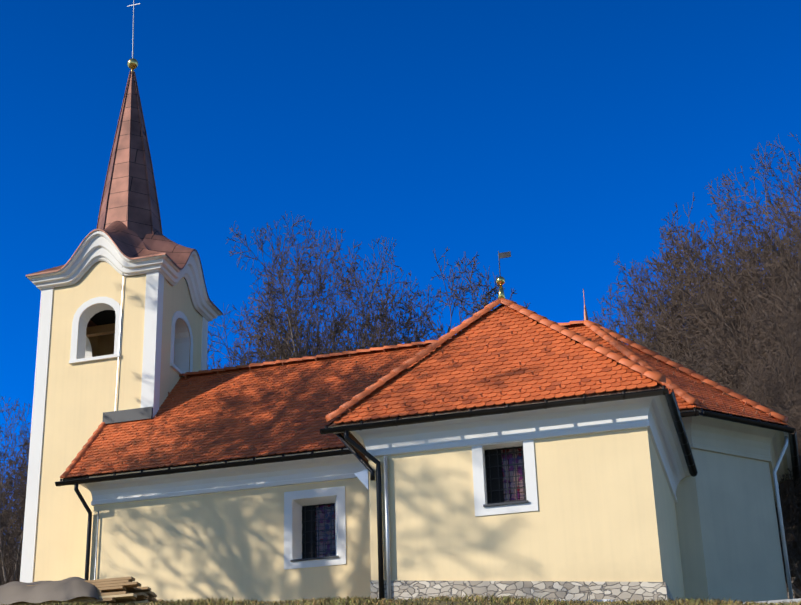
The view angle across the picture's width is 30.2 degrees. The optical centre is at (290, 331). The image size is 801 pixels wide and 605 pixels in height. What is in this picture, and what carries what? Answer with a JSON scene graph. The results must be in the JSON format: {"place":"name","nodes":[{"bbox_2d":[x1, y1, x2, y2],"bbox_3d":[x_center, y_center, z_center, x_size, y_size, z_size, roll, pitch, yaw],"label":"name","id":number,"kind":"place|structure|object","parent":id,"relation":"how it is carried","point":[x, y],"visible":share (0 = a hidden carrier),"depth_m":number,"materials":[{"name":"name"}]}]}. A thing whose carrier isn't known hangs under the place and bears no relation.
{"place":"outdoors","nodes":[
{"label":"outdoors","id":0,"kind":"place"},
{"bbox_2d":[9,593,150,604],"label":"fresh timber stack","id":1,"kind":"object","parent":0,"point":[125,596],"visible":0.53,"depth_m":25.91,"materials":[{"name":"beige wood"}]},
{"bbox_2d":[90,310,115,325],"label":"belfry opening","id":2,"kind":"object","parent":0,"point":[104,317],"depth_m":42.05,"materials":[{"name":"black"}]},
{"bbox_2d":[33,261,201,581],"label":"tower walls","id":3,"kind":"structure","parent":0,"point":[80,399],"depth_m":38.84,"materials":[{"name":"beige paint"}]},
{"bbox_2d":[26,71,222,326],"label":"spire roof","id":4,"kind":"structure","parent":3,"relation":"on","point":[129,225],"depth_m":42.27,"materials":[{"name":"brown metal"}]},
{"bbox_2d":[127,58,137,70],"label":"gold ball finial","id":5,"kind":"object","parent":4,"relation":"on","point":[132,64],"visible":0.94,"depth_m":44.70,"materials":[{"name":"gold metal"}]},
{"bbox_2d":[127,0,139,57],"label":"cross","id":6,"kind":"object","parent":5,"relation":"on","point":[133,29],"visible":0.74,"depth_m":45.27,"materials":[{"name":"silver metal"}]},
{"bbox_2d":[0,560,800,604],"bbox_3d":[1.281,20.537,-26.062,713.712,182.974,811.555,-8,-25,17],"label":"terrain","id":7,"kind":"structure","parent":0,"point":[444,602],"depth_m":23.04,"materials":[{"name":"green plant"}]},
{"bbox_2d":[0,444,24,584],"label":"bare tree","id":8,"kind":"object","parent":7,"relation":"on","point":[9,522],"visible":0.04,"depth_m":82.11,"materials":[{"name":"brown plant"}]},
{"bbox_2d":[0,428,28,585],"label":"bare tree","id":9,"kind":"object","parent":7,"relation":"on","point":[6,479],"visible":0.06,"depth_m":85.47,"materials":[{"name":"brown plant"}]},
{"bbox_2d":[0,396,30,584],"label":"bare tree","id":10,"kind":"object","parent":7,"relation":"on","point":[17,551],"visible":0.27,"depth_m":75.45,"materials":[{"name":"brown plant"}]},
{"bbox_2d":[15,576,163,604],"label":"timber stack","id":11,"kind":"object","parent":7,"relation":"on","point":[116,586],"visible":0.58,"depth_m":25.86,"materials":[{"name":"brown wood"}]},
{"bbox_2d":[0,577,106,604],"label":"tarp cover","id":12,"kind":"object","parent":11,"relation":"on","point":[70,588],"visible":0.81,"depth_m":26.09,"materials":[{"name":"grey plastic"}]},
{"bbox_2d":[20,230,221,582],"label":"tower trim","id":13,"kind":"structure","parent":7,"relation":"on","point":[94,247],"depth_m":39.67,"materials":[{"name":"white paint"}]},
{"bbox_2d":[86,323,114,336],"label":"wooden beam","id":14,"kind":"structure","parent":13,"relation":"attached to","point":[99,330],"depth_m":41.43,"materials":[{"name":"brown wood"}]},
{"bbox_2d":[115,257,123,410],"bbox_3d":[-4.546,0.919,38.651,0.112,6.505,0.303,3,-24,-8],"label":"lightning conductor","id":15,"kind":"object","parent":13,"relation":"attached to","point":[119,340],"visible":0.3,"depth_m":39.06,"materials":[{"name":"silver metal"}]},
{"bbox_2d":[74,430,383,598],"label":"downpipes","id":16,"kind":"object","parent":7,"relation":"on","point":[346,440],"visible":0.77,"depth_m":28.08,"materials":[{"name":"grey metal"}]},
{"bbox_2d":[90,478,370,602],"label":"nave walls","id":17,"kind":"structure","parent":7,"relation":"on","point":[225,545],"depth_m":34.18,"materials":[{"name":"beige paint"}]},
{"bbox_2d":[80,454,366,505],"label":"cornice","id":18,"kind":"structure","parent":17,"relation":"attached to","point":[304,471],"depth_m":34.69,"materials":[{"name":"white paint"}]},
{"bbox_2d":[284,486,345,569],"bbox_3d":[0.587,4.510,33.700,1.470,1.820,0.300,-8,-25,17],"label":"window frame","id":19,"kind":"object","parent":17,"relation":"attached to","point":[295,502],"visible":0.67,"depth_m":33.71,"materials":[{"name":"white paint"}]},
{"bbox_2d":[290,556,338,561],"bbox_3d":[0.535,5.120,33.271,1.130,0.040,0.060,-8,-25,17],"label":"window sill","id":20,"kind":"structure","parent":19,"relation":"attached to","point":[306,559],"depth_m":33.25,"materials":[{"name":"grey metal"}]},
{"bbox_2d":[302,503,334,557],"bbox_3d":[0.629,4.558,33.809,0.800,1.250,0.025,-8,-25,17],"label":"window grille","id":21,"kind":"object","parent":19,"relation":"attached to","point":[318,530],"visible":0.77,"depth_m":33.80,"materials":[{"name":"black metal"}]},
{"bbox_2d":[315,504,335,556],"bbox_3d":[0.669,4.604,33.917,0.800,1.250,0.001,-8,-25,17],"label":"window pane","id":22,"kind":"structure","parent":19,"relation":"in","point":[322,533],"depth_m":33.89,"materials":[{"name":"glass"}]},
{"bbox_2d":[302,503,334,558],"bbox_3d":[0.653,4.585,33.873,0.800,1.250,0.100,-8,-25,17],"label":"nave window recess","id":23,"kind":"object","parent":17,"relation":"in","point":[308,534],"visible":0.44,"depth_m":33.97,"materials":[{"name":"black"}]},
{"bbox_2d":[207,298,349,369],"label":"bare tree","id":24,"kind":"object","parent":7,"relation":"on","point":[313,349],"visible":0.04,"depth_m":61.45,"materials":[{"name":"brown plant"}]},
{"bbox_2d":[227,211,401,366],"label":"bare tree","id":25,"kind":"object","parent":7,"relation":"on","point":[270,318],"visible":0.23,"depth_m":61.15,"materials":[{"name":"brown plant"}]},
{"bbox_2d":[249,228,443,360],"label":"bare tree","id":26,"kind":"object","parent":7,"relation":"on","point":[351,272],"visible":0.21,"depth_m":66.63,"materials":[{"name":"brown plant"}]},
{"bbox_2d":[352,247,529,348],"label":"bare tree","id":27,"kind":"object","parent":7,"relation":"on","point":[485,297],"visible":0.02,"depth_m":71.63,"materials":[{"name":"brown plant"}]},
{"bbox_2d":[368,428,684,600],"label":"annex walls","id":28,"kind":"structure","parent":7,"relation":"on","point":[606,512],"depth_m":26.89,"materials":[{"name":"beige paint"}]},
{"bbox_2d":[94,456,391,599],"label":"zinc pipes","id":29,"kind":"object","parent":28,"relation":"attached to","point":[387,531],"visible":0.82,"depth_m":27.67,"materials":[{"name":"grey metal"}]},
{"bbox_2d":[354,470,368,489],"bbox_3d":[1.389,2.895,28.368,0.280,0.410,0.280,-8,-25,17],"label":"cornice end","id":30,"kind":"object","parent":28,"relation":"attached to","point":[363,477],"visible":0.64,"depth_m":28.25,"materials":[{"name":"white paint"}]},
{"bbox_2d":[64,388,792,484],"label":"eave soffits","id":31,"kind":"object","parent":28,"relation":"on","point":[788,454],"visible":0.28,"depth_m":33.94,"materials":[{"name":"paint"}]},
{"bbox_2d":[64,305,783,478],"bbox_3d":[2.804,1.803,34.821,16.690,5.160,12.460,-8,-25,17],"label":"roof eave","id":32,"kind":"object","parent":31,"relation":"on","point":[351,436],"visible":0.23,"depth_m":28.42,"materials":[{"name":"brown metal"}]},
{"bbox_2d":[60,303,788,477],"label":"roof tiles","id":33,"kind":"object","parent":32,"relation":"on","point":[458,378],"visible":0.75,"depth_m":34.61,"materials":[{"name":"orange tile"}]},
{"bbox_2d":[102,407,152,423],"bbox_3d":[-4.204,2.181,38.091,1.385,0.320,0.110,-8,-25,17],"label":"lead flashing","id":34,"kind":"object","parent":33,"relation":"on","point":[136,414],"visible":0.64,"depth_m":38.03,"materials":[{"name":"grey metal"}]},
{"bbox_2d":[60,298,787,477],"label":"ridge tiles","id":35,"kind":"object","parent":33,"relation":"on","point":[636,362],"visible":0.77,"depth_m":32.79,"materials":[{"name":"orange tile"}]},
{"bbox_2d":[496,276,504,298],"bbox_3d":[4.487,-0.902,31.542,0.200,0.600,0.200,-8,-25,17],"label":"roof finial","id":36,"kind":"object","parent":35,"relation":"on","point":[500,281],"visible":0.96,"depth_m":31.53,"materials":[{"name":"gold metal"}]},
{"bbox_2d":[498,251,510,275],"bbox_3d":[4.606,-1.446,31.733,0.270,0.650,0.024,-8,-25,17],"label":"weather vane","id":37,"kind":"object","parent":36,"relation":"on","point":[504,255],"visible":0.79,"depth_m":31.80,"materials":[{"name":"grey metal"}]},
{"bbox_2d":[80,317,770,468],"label":"snow guards","id":38,"kind":"object","parent":33,"relation":"on","point":[386,404],"visible":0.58,"depth_m":34.68,"materials":[{"name":"brown ceramic"}]},
{"bbox_2d":[583,289,587,319],"bbox_3d":[7.364,-0.639,36.997,0.129,0.950,0.129,-19,-30,38],"label":"spike","id":39,"kind":"object","parent":33,"relation":"on","point":[585,315],"visible":0.8,"depth_m":36.90,"materials":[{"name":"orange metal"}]},
{"bbox_2d":[55,385,800,485],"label":"gutters","id":40,"kind":"object","parent":31,"relation":"attached to","point":[677,415],"visible":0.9,"depth_m":29.20,"materials":[{"name":"black metal"}]},
{"bbox_2d":[485,446,521,503],"bbox_3d":[4.058,2.747,27.623,0.800,1.170,0.100,-8,-25,17],"label":"window pane","id":41,"kind":"structure","parent":28,"relation":"in","point":[494,474],"depth_m":27.74,"materials":[{"name":"black glass"}]},
{"bbox_2d":[471,439,537,516],"bbox_3d":[3.992,2.672,27.449,1.170,1.550,0.300,-8,-25,17],"label":"window frame","id":42,"kind":"object","parent":28,"relation":"attached to","point":[479,477],"visible":0.67,"depth_m":27.27,"materials":[{"name":"white paint"}]},
{"bbox_2d":[483,500,527,506],"bbox_3d":[3.940,3.158,27.074,0.830,0.040,0.060,-8,-25,17],"label":"window sill","id":43,"kind":"structure","parent":42,"relation":"attached to","point":[505,503],"depth_m":27.05,"materials":[{"name":"grey metal"}]},
{"bbox_2d":[485,446,526,503],"bbox_3d":[4.034,2.719,27.559,0.800,1.170,0.025,-8,-25,17],"label":"window grille","id":44,"kind":"object","parent":42,"relation":"in","point":[507,476],"visible":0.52,"depth_m":27.57,"materials":[{"name":"black metal"}]},
{"bbox_2d":[501,448,526,501],"bbox_3d":[4.074,2.766,27.666,0.800,1.170,0.001,-8,-25,17],"label":"window pane","id":45,"kind":"structure","parent":42,"relation":"in","point":[519,479],"depth_m":27.66,"materials":[{"name":"glass"}]},
{"bbox_2d":[350,395,689,502],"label":"cornice","id":46,"kind":"structure","parent":28,"relation":"attached to","point":[651,414],"depth_m":27.67,"materials":[{"name":"white paint"}]},
{"bbox_2d":[370,580,673,601],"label":"stone plinth","id":47,"kind":"structure","parent":28,"relation":"attached to","point":[569,590],"depth_m":26.30,"materials":[{"name":"grey stone"}]},
{"bbox_2d":[537,599,614,601],"bbox_3d":[4.414,4.676,25.233,2.498,0.318,0.387,-4,-24,10],"label":"pvc drain pipe","id":48,"kind":"object","parent":7,"relation":"on","point":[594,600],"visible":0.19,"depth_m":24.94,"materials":[{"name":"grey plastic"}]},
{"bbox_2d":[590,250,692,362],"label":"bare tree","id":49,"kind":"object","parent":7,"relation":"on","point":[627,330],"visible":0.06,"depth_m":64.73,"materials":[{"name":"brown plant"}]},
{"bbox_2d":[622,308,702,357],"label":"bare tree","id":50,"kind":"object","parent":7,"relation":"on","point":[655,330],"depth_m":70.11,"materials":[{"name":"brown plant"}]},
{"bbox_2d":[592,260,734,352],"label":"bare tree","id":51,"kind":"object","parent":7,"relation":"on","point":[636,307],"depth_m":76.44,"materials":[{"name":"brown plant"}]},
{"bbox_2d":[615,278,734,341],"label":"bare tree","id":52,"kind":"object","parent":7,"relation":"on","point":[652,306],"depth_m":79.61,"materials":[{"name":"brown plant"}]},
{"bbox_2d":[619,289,799,588],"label":"bare tree","id":53,"kind":"object","parent":7,"relation":"on","point":[638,321],"depth_m":81.48,"materials":[{"name":"brown plant"}]},
{"bbox_2d":[620,238,800,594],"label":"bare tree","id":54,"kind":"object","parent":7,"relation":"on","point":[659,309],"visible":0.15,"depth_m":58.80,"materials":[{"name":"brown plant"}]},
{"bbox_2d":[628,223,800,588],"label":"bare tree","id":55,"kind":"object","parent":7,"relation":"on","point":[703,249],"visible":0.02,"depth_m":64.40,"materials":[{"name":"brown plant"}]},
{"bbox_2d":[637,197,800,598],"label":"bare tree","id":56,"kind":"object","parent":7,"relation":"on","point":[670,314],"visible":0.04,"depth_m":55.29,"materials":[{"name":"brown plant"}]},
{"bbox_2d":[648,222,798,598],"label":"bare tree","id":57,"kind":"object","parent":7,"relation":"on","point":[655,261],"depth_m":63.08,"materials":[{"name":"brown plant"}]},
{"bbox_2d":[651,152,800,596],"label":"bare tree","id":58,"kind":"object","parent":7,"relation":"on","point":[734,285],"visible":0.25,"depth_m":51.94,"materials":[{"name":"brown plant"}]},
{"bbox_2d":[675,449,787,602],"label":"apse walls","id":59,"kind":"structure","parent":7,"relation":"on","point":[728,534],"depth_m":31.09,"materials":[{"name":"beige paint"}]},
{"bbox_2d":[682,412,788,506],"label":"cornice","id":60,"kind":"structure","parent":59,"relation":"attached to","point":[719,436],"depth_m":31.98,"materials":[{"name":"white paint"}]},
{"bbox_2d":[773,436,793,598],"bbox_3d":[10.682,4.542,31.426,0.441,4.817,0.085,-16,-28,32],"label":"downspout","id":61,"kind":"object","parent":59,"relation":"attached to","point":[781,455],"visible":1,"depth_m":31.75,"materials":[{"name":"grey metal"}]},
{"bbox_2d":[672,133,800,561],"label":"bare tree","id":62,"kind":"object","parent":7,"relation":"on","point":[766,234],"visible":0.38,"depth_m":47.73,"materials":[{"name":"brown plant"}]},
{"bbox_2d":[684,213,800,356],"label":"bare tree","id":63,"kind":"object","parent":7,"relation":"on","point":[751,250],"depth_m":69.36,"materials":[{"name":"brown plant"}]},
{"bbox_2d":[688,282,800,598],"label":"bare tree","id":64,"kind":"object","parent":7,"relation":"on","point":[746,373],"depth_m":55.80,"materials":[{"name":"brown plant"}]},
{"bbox_2d":[693,233,800,594],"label":"bare tree","id":65,"kind":"object","parent":7,"relation":"on","point":[787,302],"visible":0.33,"depth_m":43.55,"materials":[{"name":"brown plant"}]},
{"bbox_2d":[737,299,800,572],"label":"bare tree","id":66,"kind":"object","parent":7,"relation":"on","point":[790,343],"visible":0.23,"depth_m":39.65,"materials":[{"name":"brown plant"}]},
{"bbox_2d":[740,351,800,588],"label":"bare tree","id":67,"kind":"object","parent":7,"relation":"on","point":[766,385],"visible":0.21,"depth_m":37.59,"materials":[{"name":"brown plant"}]},
{"bbox_2d":[743,598,800,603],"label":"concrete apron","id":68,"kind":"object","parent":7,"relation":"on","point":[783,601],"depth_m":24.16,"materials":[{"name":"grey concrete"}]},
{"bbox_2d":[745,164,800,318],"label":"bare tree","id":69,"kind":"object","parent":7,"relation":"on","point":[776,218],"visible":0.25,"depth_m":53.95,"materials":[{"name":"brown plant"}]},
{"bbox_2d":[747,207,800,574],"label":"bare tree","id":70,"kind":"object","parent":7,"relation":"on","point":[780,265],"visible":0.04,"depth_m":58.03,"materials":[{"name":"brown plant"}]},
{"bbox_2d":[757,264,800,552],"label":"bare tree","id":71,"kind":"object","parent":7,"relation":"on","point":[785,354],"depth_m":48.85,"materials":[{"name":"brown plant"}]},
{"bbox_2d":[774,381,800,598],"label":"bare tree","id":72,"kind":"object","parent":7,"relation":"on","point":[789,486],"visible":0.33,"depth_m":34.87,"materials":[{"name":"brown plant"}]},
{"bbox_2d":[777,405,800,597],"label":"bare tree","id":73,"kind":"object","parent":7,"relation":"on","point":[798,516],"visible":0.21,"depth_m":35.95,"materials":[{"name":"brown plant"}]},
{"bbox_2d":[0,0,800,534],"label":"sky","id":74,"kind":"structure","parent":0,"point":[561,136],"materials":[{"name":"blue"}]}
]}

